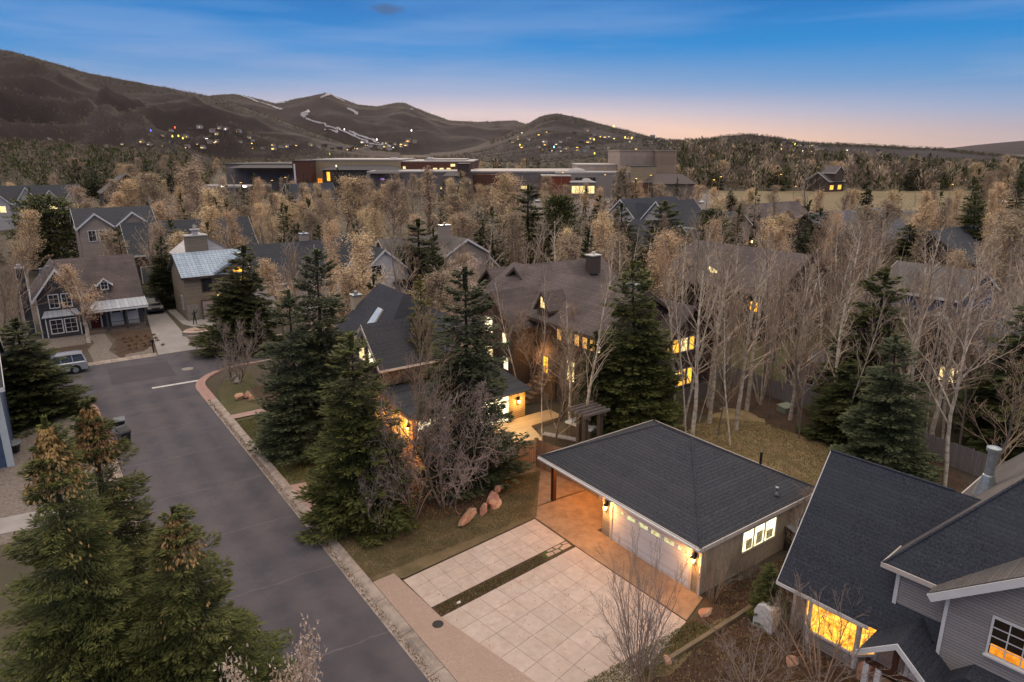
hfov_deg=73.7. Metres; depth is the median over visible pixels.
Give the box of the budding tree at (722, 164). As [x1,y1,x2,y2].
[717,160,729,184]
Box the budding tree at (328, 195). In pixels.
[322,188,339,222]
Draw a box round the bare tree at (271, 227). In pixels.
[262,207,280,242]
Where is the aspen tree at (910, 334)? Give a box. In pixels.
[891,281,929,438]
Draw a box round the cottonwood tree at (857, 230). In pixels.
[823,198,908,309]
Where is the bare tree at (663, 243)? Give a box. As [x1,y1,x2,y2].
[651,223,671,286]
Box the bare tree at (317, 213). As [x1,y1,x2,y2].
[312,199,326,235]
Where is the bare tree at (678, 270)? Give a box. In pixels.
[662,243,691,299]
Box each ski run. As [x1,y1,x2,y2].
[306,118,390,146]
[324,129,387,146]
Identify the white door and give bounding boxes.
[110,310,123,325]
[127,308,139,323]
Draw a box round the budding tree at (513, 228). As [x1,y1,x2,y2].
[493,209,535,263]
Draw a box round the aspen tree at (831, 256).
[823,241,842,336]
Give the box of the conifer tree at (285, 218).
[274,202,291,241]
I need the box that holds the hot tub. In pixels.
[565,417,608,439]
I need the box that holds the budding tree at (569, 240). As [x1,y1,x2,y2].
[551,229,596,260]
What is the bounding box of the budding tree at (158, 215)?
[150,200,176,220]
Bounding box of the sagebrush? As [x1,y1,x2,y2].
[540,151,897,184]
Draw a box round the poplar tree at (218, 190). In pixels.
[213,185,222,215]
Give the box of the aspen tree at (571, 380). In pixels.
[537,299,584,419]
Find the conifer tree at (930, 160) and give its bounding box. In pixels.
[924,153,933,167]
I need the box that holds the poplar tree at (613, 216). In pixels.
[610,210,618,234]
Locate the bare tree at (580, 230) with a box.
[568,209,587,254]
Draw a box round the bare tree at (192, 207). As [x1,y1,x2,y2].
[187,197,200,218]
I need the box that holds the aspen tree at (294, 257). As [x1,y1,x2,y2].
[285,234,301,290]
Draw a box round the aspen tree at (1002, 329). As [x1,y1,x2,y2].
[970,279,1022,435]
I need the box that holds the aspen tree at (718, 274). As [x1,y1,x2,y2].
[704,221,745,328]
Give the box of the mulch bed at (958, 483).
[714,385,969,492]
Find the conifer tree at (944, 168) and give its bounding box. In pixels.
[929,158,949,188]
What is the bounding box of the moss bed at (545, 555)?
[541,541,572,558]
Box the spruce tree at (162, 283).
[142,236,175,309]
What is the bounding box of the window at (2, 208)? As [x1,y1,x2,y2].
[0,206,6,212]
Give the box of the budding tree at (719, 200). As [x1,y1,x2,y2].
[701,194,740,239]
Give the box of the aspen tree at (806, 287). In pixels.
[791,257,833,352]
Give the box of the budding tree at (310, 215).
[299,205,325,239]
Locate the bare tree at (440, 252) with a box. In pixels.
[423,238,451,269]
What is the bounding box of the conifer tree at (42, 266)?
[29,217,54,270]
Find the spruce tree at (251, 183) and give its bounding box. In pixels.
[245,175,255,208]
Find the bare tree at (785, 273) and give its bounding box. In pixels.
[771,235,799,360]
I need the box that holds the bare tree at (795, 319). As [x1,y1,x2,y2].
[780,262,818,383]
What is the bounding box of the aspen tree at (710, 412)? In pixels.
[688,246,745,423]
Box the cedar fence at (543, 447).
[536,438,578,484]
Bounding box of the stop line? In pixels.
[152,380,197,388]
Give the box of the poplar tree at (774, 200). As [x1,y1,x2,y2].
[768,193,779,225]
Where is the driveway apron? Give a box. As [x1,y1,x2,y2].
[373,573,534,681]
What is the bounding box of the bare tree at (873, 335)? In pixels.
[844,288,899,386]
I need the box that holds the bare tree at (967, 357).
[934,254,1009,444]
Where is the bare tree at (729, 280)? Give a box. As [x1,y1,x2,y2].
[714,240,750,368]
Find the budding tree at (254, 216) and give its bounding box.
[249,202,263,242]
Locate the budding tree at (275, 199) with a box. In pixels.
[265,193,280,218]
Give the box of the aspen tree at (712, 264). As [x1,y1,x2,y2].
[702,227,721,313]
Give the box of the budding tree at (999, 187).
[984,179,1018,228]
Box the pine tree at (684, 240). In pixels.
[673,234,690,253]
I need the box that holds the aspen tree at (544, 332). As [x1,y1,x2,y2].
[535,267,552,440]
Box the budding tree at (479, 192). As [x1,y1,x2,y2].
[467,183,488,214]
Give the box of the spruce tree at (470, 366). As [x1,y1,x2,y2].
[409,265,535,501]
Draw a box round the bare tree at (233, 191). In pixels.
[228,174,241,206]
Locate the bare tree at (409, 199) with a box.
[407,179,421,217]
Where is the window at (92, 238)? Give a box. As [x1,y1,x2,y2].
[87,230,97,241]
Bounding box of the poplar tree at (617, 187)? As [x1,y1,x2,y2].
[608,169,623,206]
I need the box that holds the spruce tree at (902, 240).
[882,224,933,270]
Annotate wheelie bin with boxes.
[113,416,124,431]
[114,424,130,442]
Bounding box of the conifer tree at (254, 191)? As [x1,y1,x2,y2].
[251,173,264,207]
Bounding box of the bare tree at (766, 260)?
[741,230,791,372]
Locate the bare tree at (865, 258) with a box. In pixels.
[855,230,877,310]
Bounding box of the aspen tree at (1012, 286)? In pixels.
[995,246,1023,319]
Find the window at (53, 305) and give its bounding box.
[47,294,60,308]
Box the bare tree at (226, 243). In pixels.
[210,213,235,248]
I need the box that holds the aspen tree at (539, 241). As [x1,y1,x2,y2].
[531,213,548,262]
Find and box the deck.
[483,409,562,441]
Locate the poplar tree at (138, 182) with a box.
[134,175,144,202]
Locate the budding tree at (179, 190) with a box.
[168,184,186,212]
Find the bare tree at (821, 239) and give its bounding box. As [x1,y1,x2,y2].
[786,222,838,321]
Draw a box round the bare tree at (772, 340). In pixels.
[751,260,813,417]
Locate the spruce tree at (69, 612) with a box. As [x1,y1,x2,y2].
[0,414,207,681]
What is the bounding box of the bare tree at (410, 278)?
[382,254,417,297]
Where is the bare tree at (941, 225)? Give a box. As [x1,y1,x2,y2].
[934,195,954,228]
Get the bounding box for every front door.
[88,313,102,328]
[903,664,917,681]
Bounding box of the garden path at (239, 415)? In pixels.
[231,408,265,418]
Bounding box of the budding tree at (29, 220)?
[5,206,46,290]
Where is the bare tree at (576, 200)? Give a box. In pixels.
[572,188,582,220]
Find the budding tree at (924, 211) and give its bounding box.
[903,200,939,232]
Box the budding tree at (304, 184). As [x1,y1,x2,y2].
[296,183,315,210]
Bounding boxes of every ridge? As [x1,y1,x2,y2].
[540,135,1023,165]
[939,141,1023,154]
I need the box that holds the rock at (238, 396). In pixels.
[234,393,244,400]
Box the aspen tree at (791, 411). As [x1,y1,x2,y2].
[788,271,832,420]
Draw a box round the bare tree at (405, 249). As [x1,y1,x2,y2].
[395,229,427,295]
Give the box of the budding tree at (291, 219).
[285,211,296,236]
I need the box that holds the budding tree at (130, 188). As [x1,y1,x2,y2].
[122,177,135,201]
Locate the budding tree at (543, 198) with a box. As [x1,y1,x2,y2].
[539,192,557,227]
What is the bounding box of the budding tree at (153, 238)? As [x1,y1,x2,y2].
[136,220,172,274]
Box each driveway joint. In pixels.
[403,531,563,593]
[460,556,685,681]
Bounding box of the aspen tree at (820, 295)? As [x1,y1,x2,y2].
[800,240,846,348]
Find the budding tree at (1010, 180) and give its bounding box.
[1001,176,1016,196]
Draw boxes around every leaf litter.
[391,438,492,521]
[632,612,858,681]
[706,555,793,640]
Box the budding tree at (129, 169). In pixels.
[119,163,139,180]
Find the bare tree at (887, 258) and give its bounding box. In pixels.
[873,235,898,317]
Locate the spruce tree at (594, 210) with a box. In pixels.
[590,195,608,234]
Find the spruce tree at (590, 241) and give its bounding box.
[581,227,594,253]
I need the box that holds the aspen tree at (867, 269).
[851,220,892,333]
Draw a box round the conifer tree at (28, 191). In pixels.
[25,187,43,263]
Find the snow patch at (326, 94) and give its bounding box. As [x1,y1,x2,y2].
[320,93,343,100]
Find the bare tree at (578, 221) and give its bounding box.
[575,201,586,239]
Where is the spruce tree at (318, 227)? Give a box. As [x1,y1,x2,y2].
[312,225,324,239]
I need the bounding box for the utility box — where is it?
[776,402,795,413]
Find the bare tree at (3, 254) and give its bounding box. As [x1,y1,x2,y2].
[0,234,6,287]
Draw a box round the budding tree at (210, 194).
[191,184,238,218]
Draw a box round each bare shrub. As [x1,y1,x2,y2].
[590,579,676,681]
[595,524,695,676]
[685,536,743,601]
[704,610,815,681]
[728,544,768,582]
[753,567,915,681]
[759,588,812,650]
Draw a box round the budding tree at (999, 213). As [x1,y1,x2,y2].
[992,208,1007,231]
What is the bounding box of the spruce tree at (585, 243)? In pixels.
[578,230,595,258]
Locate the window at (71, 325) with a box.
[64,317,78,332]
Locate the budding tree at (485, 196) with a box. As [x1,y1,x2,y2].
[478,185,495,217]
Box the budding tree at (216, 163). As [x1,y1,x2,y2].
[212,159,219,169]
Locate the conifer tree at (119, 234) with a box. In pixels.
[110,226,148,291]
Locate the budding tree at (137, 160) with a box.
[132,157,141,174]
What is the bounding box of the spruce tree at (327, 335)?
[272,248,379,451]
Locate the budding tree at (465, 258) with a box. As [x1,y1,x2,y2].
[441,252,479,322]
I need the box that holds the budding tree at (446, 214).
[438,200,456,225]
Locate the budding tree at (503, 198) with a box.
[477,170,526,246]
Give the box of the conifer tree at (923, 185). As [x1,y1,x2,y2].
[913,157,927,189]
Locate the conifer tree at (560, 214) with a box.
[550,210,567,260]
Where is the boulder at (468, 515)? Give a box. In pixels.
[458,508,476,526]
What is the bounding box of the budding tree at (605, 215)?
[576,209,620,252]
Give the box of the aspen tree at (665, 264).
[657,236,674,298]
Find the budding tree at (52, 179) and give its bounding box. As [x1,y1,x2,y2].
[46,174,59,184]
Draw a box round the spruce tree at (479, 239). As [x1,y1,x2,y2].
[472,219,497,258]
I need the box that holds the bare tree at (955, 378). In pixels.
[934,262,997,430]
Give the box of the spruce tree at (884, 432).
[828,333,945,483]
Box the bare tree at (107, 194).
[102,184,115,204]
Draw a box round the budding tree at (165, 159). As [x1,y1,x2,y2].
[159,155,170,177]
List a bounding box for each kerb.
[88,353,156,365]
[90,404,142,541]
[196,355,456,681]
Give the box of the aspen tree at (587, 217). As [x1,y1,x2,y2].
[579,202,592,230]
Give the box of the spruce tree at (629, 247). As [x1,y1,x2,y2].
[615,225,641,279]
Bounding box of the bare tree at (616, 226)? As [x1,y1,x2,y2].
[611,217,643,256]
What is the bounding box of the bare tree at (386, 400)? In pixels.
[369,367,408,456]
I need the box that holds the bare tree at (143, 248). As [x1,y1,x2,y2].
[132,211,166,278]
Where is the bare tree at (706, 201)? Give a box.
[697,189,710,208]
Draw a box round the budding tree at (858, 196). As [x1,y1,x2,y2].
[854,188,867,205]
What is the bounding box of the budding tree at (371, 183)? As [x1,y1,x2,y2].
[364,179,376,202]
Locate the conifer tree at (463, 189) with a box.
[458,172,470,211]
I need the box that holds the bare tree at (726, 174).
[721,161,734,189]
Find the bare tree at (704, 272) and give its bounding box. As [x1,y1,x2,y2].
[692,229,717,311]
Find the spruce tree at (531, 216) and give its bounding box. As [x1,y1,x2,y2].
[501,184,555,266]
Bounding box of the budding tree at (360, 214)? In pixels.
[355,206,377,245]
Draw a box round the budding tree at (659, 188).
[652,183,672,196]
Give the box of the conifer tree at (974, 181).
[956,176,982,225]
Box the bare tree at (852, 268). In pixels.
[842,237,874,304]
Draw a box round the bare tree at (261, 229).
[253,214,276,243]
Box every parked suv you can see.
[50,350,88,373]
[143,295,163,313]
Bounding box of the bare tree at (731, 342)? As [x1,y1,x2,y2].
[714,304,748,389]
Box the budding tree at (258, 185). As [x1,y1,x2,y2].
[248,177,266,212]
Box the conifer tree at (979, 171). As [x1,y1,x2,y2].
[961,166,985,219]
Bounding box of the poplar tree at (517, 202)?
[513,197,522,220]
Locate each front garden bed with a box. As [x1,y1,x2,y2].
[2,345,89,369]
[109,329,155,356]
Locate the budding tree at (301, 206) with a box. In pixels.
[276,199,323,239]
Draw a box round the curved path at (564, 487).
[506,467,584,505]
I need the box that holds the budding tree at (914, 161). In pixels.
[904,155,924,176]
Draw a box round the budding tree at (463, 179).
[457,178,466,193]
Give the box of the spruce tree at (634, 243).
[609,203,643,268]
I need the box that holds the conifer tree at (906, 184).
[900,157,914,190]
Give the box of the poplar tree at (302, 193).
[295,185,306,215]
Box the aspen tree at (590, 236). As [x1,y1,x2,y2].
[578,221,599,254]
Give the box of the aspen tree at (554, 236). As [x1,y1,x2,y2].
[534,216,564,263]
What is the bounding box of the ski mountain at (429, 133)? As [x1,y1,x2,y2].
[209,93,523,155]
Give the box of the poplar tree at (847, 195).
[839,193,851,210]
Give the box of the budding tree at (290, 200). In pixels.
[286,192,294,209]
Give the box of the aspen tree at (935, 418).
[922,279,994,434]
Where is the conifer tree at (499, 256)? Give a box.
[482,207,508,266]
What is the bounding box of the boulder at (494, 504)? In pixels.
[489,498,501,509]
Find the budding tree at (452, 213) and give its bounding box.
[444,206,466,228]
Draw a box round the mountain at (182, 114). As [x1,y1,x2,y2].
[0,49,399,164]
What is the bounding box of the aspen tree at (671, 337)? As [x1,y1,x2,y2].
[653,262,686,423]
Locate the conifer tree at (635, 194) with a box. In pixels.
[630,179,639,197]
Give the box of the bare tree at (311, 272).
[299,247,325,313]
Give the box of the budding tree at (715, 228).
[700,217,726,242]
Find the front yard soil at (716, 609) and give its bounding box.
[652,583,897,681]
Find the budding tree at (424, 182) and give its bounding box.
[420,172,431,200]
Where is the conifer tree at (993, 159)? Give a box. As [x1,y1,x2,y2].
[983,157,996,192]
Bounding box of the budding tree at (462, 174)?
[455,171,469,188]
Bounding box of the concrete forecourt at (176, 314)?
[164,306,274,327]
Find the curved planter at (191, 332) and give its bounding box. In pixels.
[182,327,209,337]
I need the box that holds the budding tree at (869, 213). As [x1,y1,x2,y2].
[827,203,890,296]
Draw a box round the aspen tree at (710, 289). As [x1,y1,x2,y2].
[705,252,717,324]
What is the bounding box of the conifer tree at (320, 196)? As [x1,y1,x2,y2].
[312,193,334,238]
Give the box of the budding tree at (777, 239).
[761,221,795,251]
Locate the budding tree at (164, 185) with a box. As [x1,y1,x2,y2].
[161,179,170,196]
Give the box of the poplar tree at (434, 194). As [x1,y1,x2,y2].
[432,183,437,209]
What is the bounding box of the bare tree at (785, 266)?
[742,258,810,394]
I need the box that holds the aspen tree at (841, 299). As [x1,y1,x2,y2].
[824,230,871,345]
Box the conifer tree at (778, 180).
[764,166,785,190]
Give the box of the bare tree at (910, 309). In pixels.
[863,268,947,391]
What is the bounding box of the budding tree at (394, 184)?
[370,178,415,237]
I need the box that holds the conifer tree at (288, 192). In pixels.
[278,184,296,231]
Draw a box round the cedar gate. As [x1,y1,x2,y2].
[508,437,536,472]
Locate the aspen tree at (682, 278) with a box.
[665,225,694,302]
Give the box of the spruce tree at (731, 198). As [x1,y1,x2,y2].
[724,191,737,208]
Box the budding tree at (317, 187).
[312,183,323,204]
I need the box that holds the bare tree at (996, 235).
[982,213,1009,279]
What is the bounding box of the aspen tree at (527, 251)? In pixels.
[523,237,534,264]
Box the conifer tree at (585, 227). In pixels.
[577,187,590,234]
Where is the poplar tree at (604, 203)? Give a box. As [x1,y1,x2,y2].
[593,199,607,247]
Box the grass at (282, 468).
[238,417,322,482]
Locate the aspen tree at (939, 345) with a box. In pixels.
[926,275,954,432]
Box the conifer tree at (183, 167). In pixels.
[178,164,187,196]
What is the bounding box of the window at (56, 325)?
[49,319,64,333]
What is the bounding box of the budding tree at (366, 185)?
[363,180,374,205]
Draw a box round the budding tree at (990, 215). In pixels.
[975,207,1001,277]
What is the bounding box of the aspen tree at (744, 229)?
[736,207,750,245]
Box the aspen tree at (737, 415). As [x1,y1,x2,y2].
[721,247,787,430]
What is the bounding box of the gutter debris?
[208,400,439,681]
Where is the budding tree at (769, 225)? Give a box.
[751,217,789,250]
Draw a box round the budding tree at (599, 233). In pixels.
[587,217,622,272]
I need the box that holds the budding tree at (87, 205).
[78,201,94,208]
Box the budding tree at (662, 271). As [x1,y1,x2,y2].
[656,245,674,299]
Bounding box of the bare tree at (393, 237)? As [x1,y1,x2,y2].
[381,218,403,258]
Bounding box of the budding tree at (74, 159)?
[66,157,84,179]
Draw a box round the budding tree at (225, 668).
[213,635,256,681]
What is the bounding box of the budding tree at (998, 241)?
[967,233,1023,304]
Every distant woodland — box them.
[0,88,450,174]
[651,142,1023,168]
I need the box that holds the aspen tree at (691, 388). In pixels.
[682,275,725,425]
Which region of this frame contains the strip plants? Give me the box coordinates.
[435,555,546,614]
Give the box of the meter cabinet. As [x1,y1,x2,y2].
[783,518,801,551]
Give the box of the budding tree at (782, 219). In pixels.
[762,211,806,251]
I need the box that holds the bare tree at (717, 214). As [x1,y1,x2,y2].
[705,201,728,238]
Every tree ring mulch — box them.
[673,417,690,431]
[681,401,720,414]
[718,397,754,409]
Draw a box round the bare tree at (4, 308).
[0,263,37,340]
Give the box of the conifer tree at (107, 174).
[102,166,111,182]
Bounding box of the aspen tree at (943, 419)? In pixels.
[932,302,981,438]
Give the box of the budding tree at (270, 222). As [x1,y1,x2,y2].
[261,209,279,242]
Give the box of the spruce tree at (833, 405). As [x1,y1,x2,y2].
[794,358,872,445]
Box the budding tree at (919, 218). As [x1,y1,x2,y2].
[904,211,934,230]
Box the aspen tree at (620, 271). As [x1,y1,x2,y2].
[609,234,637,277]
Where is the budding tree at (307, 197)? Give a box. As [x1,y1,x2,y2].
[294,193,315,212]
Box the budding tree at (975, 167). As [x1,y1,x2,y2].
[972,162,985,183]
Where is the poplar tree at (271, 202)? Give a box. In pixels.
[267,192,275,221]
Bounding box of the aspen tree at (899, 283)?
[887,258,907,321]
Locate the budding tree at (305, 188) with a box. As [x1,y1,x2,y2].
[297,186,310,209]
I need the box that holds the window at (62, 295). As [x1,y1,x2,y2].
[60,293,72,307]
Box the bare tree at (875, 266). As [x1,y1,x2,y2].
[853,214,896,345]
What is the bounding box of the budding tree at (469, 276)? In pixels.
[447,257,484,317]
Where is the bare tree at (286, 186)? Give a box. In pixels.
[282,175,293,217]
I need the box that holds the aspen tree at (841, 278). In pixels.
[832,245,849,334]
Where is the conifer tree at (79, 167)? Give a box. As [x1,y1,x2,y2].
[74,159,86,181]
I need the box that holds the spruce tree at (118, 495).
[23,395,255,670]
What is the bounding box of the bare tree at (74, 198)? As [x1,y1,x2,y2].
[66,187,83,216]
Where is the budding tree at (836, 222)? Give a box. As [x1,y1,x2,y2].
[819,211,845,269]
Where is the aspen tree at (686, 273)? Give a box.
[678,234,690,303]
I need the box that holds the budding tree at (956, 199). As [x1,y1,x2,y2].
[944,184,966,228]
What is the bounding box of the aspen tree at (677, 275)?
[661,242,686,298]
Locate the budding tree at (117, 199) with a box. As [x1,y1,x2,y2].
[105,191,128,206]
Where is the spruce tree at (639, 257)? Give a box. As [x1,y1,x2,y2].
[622,246,648,290]
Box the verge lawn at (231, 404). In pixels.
[218,370,323,511]
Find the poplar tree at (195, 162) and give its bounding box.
[184,155,206,218]
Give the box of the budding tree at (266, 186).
[262,183,273,205]
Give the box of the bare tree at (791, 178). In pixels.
[787,165,796,189]
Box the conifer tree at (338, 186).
[334,168,343,201]
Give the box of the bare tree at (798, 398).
[772,287,830,429]
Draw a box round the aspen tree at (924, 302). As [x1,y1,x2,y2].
[902,243,942,379]
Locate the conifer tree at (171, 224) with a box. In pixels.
[161,218,179,270]
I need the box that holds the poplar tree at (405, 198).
[400,186,415,232]
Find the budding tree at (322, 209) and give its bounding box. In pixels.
[311,197,335,238]
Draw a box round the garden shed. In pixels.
[777,344,848,391]
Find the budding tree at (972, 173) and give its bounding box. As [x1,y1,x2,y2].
[966,163,984,190]
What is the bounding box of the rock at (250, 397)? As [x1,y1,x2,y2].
[248,394,254,400]
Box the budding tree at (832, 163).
[830,161,840,165]
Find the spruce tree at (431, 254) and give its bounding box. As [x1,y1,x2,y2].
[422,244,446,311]
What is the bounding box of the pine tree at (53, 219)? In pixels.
[0,193,83,264]
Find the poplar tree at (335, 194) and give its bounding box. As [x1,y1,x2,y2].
[331,186,341,221]
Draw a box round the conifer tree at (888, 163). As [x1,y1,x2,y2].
[883,154,892,186]
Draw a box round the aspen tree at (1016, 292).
[995,258,1023,329]
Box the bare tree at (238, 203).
[228,190,255,224]
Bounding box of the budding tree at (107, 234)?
[93,228,131,255]
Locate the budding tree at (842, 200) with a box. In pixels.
[832,187,857,209]
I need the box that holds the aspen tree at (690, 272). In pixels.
[678,230,699,302]
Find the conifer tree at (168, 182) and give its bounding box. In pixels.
[160,159,179,192]
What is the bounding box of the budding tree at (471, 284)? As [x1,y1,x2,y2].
[469,280,485,328]
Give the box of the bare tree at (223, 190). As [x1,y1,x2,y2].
[219,179,231,207]
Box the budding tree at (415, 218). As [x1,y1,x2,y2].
[407,212,423,235]
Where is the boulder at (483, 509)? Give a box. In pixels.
[480,503,486,516]
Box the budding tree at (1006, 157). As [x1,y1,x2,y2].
[999,155,1010,162]
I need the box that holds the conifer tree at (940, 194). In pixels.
[929,191,945,228]
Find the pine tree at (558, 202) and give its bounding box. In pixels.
[539,193,585,257]
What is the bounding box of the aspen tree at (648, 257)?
[642,236,655,290]
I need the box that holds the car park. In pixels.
[480,193,721,211]
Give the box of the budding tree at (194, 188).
[170,159,227,219]
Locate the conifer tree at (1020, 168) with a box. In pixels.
[1007,163,1023,206]
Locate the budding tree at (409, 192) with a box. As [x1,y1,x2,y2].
[398,190,415,224]
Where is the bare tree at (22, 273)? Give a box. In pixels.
[0,234,68,335]
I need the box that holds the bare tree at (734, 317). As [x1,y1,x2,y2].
[708,289,760,435]
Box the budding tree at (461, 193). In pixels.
[459,187,465,212]
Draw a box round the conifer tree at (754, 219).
[747,187,763,247]
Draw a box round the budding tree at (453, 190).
[440,183,463,222]
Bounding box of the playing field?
[719,191,975,210]
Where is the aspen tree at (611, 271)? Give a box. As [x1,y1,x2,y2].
[600,241,624,298]
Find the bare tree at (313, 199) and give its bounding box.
[303,188,327,236]
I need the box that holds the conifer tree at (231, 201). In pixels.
[221,185,235,212]
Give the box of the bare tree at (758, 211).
[739,195,774,245]
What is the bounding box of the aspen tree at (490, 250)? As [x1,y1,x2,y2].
[478,218,507,267]
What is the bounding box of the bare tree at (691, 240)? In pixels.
[683,218,700,245]
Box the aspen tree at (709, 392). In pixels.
[692,264,746,407]
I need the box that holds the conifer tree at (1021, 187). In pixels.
[1001,178,1023,233]
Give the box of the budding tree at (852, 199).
[846,188,859,209]
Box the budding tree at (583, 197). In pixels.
[578,193,589,211]
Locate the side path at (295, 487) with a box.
[290,481,316,507]
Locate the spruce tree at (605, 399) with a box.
[569,330,626,438]
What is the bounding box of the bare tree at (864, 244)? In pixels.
[833,213,880,335]
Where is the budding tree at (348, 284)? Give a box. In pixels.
[307,263,383,339]
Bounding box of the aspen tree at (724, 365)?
[703,290,744,445]
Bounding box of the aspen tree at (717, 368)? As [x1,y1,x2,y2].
[699,304,737,422]
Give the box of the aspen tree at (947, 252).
[937,231,955,265]
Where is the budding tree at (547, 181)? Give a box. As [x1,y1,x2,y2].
[535,175,559,195]
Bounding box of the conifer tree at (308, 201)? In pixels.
[301,198,320,238]
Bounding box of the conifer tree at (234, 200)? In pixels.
[232,188,243,214]
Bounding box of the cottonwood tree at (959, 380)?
[884,227,1023,485]
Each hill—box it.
[430,113,655,161]
[540,152,895,184]
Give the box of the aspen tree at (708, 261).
[687,217,718,319]
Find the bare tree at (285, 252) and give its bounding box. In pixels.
[268,229,302,311]
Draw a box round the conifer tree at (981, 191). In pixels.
[972,185,988,220]
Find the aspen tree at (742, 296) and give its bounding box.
[732,255,749,363]
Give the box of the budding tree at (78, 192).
[64,184,95,209]
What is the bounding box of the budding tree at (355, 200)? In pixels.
[325,175,379,235]
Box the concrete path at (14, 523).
[0,505,87,534]
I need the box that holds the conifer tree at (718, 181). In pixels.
[709,165,724,189]
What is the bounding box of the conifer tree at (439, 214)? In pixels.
[436,181,447,226]
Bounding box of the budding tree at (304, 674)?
[267,612,326,681]
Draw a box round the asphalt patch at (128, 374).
[108,361,175,384]
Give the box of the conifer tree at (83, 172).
[81,162,98,195]
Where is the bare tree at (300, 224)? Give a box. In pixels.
[287,215,317,238]
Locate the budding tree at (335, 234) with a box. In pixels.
[311,214,344,312]
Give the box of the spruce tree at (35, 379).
[0,317,93,437]
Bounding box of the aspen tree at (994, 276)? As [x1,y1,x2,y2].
[966,248,1016,367]
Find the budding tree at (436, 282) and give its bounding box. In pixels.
[403,268,468,323]
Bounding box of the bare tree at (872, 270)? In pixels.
[857,229,892,348]
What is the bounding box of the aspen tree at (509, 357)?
[490,279,515,377]
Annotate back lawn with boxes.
[686,404,829,485]
[717,319,851,382]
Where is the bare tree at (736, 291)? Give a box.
[718,254,752,360]
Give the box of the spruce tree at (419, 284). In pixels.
[404,275,441,384]
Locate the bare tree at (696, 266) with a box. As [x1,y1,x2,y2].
[680,207,708,304]
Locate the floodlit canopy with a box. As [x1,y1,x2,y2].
[203,185,271,194]
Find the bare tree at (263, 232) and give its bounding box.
[251,217,275,243]
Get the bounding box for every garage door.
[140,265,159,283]
[201,299,212,319]
[609,502,693,589]
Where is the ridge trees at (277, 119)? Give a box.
[0,48,399,152]
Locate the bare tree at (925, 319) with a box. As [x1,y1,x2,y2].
[902,239,945,394]
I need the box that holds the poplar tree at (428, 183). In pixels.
[415,166,443,234]
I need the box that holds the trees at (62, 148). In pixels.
[0,136,215,188]
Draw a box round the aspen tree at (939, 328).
[918,240,966,420]
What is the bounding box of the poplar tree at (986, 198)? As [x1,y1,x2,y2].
[983,176,994,212]
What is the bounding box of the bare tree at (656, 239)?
[642,225,679,274]
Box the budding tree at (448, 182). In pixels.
[436,176,462,204]
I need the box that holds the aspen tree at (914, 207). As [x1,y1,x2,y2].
[905,191,919,221]
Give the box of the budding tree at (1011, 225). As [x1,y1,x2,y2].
[980,211,1023,306]
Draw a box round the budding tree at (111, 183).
[99,178,119,203]
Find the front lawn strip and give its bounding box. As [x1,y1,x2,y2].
[617,618,725,681]
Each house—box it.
[0,184,82,230]
[0,339,14,467]
[14,253,149,337]
[70,206,155,256]
[97,174,150,207]
[119,216,258,283]
[124,197,188,217]
[167,225,251,320]
[196,124,202,128]
[240,231,412,313]
[280,183,339,216]
[336,283,531,447]
[375,223,498,293]
[471,251,721,405]
[607,196,678,231]
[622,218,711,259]
[640,199,721,229]
[658,239,841,341]
[707,209,752,245]
[728,201,808,244]
[776,445,1023,681]
[783,207,911,267]
[805,165,844,191]
[871,260,1017,335]
[882,224,1023,283]
[903,311,1021,392]
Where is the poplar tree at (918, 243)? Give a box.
[907,220,930,262]
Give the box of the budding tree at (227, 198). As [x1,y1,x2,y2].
[221,194,237,215]
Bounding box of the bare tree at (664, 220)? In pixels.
[644,210,683,295]
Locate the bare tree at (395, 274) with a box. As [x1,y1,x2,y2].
[380,238,414,294]
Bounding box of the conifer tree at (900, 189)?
[893,185,902,220]
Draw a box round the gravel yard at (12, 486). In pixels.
[0,413,98,544]
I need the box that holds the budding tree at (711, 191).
[705,187,723,204]
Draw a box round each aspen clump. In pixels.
[727,254,793,404]
[755,254,829,388]
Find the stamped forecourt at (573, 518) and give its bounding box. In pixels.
[535,490,702,620]
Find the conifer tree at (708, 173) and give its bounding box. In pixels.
[703,163,713,187]
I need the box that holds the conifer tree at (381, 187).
[379,175,389,203]
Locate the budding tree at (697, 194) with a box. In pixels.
[689,184,704,203]
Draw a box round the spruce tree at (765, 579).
[745,562,790,629]
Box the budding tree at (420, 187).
[413,178,424,199]
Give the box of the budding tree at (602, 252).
[589,247,618,276]
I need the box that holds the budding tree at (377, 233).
[361,205,391,245]
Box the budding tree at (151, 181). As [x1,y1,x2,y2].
[123,171,180,218]
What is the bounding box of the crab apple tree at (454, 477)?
[375,375,516,525]
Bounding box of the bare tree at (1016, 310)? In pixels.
[1001,284,1023,333]
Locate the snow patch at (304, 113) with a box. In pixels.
[301,110,309,116]
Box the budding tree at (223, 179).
[219,177,230,201]
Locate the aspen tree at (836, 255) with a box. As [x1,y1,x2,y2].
[807,221,855,334]
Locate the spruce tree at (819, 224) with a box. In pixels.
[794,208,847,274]
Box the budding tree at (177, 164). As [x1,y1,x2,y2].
[167,160,180,180]
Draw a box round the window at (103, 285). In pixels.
[100,281,108,289]
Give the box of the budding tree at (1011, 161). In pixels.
[1000,158,1020,178]
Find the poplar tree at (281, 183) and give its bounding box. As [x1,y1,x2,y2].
[279,176,282,204]
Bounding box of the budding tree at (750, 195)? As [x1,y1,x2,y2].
[740,186,756,203]
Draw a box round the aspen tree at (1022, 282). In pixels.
[998,239,1023,325]
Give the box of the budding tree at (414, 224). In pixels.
[404,217,426,236]
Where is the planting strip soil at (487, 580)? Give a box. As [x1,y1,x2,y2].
[431,540,576,616]
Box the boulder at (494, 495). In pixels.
[486,492,498,505]
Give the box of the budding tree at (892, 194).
[880,189,906,216]

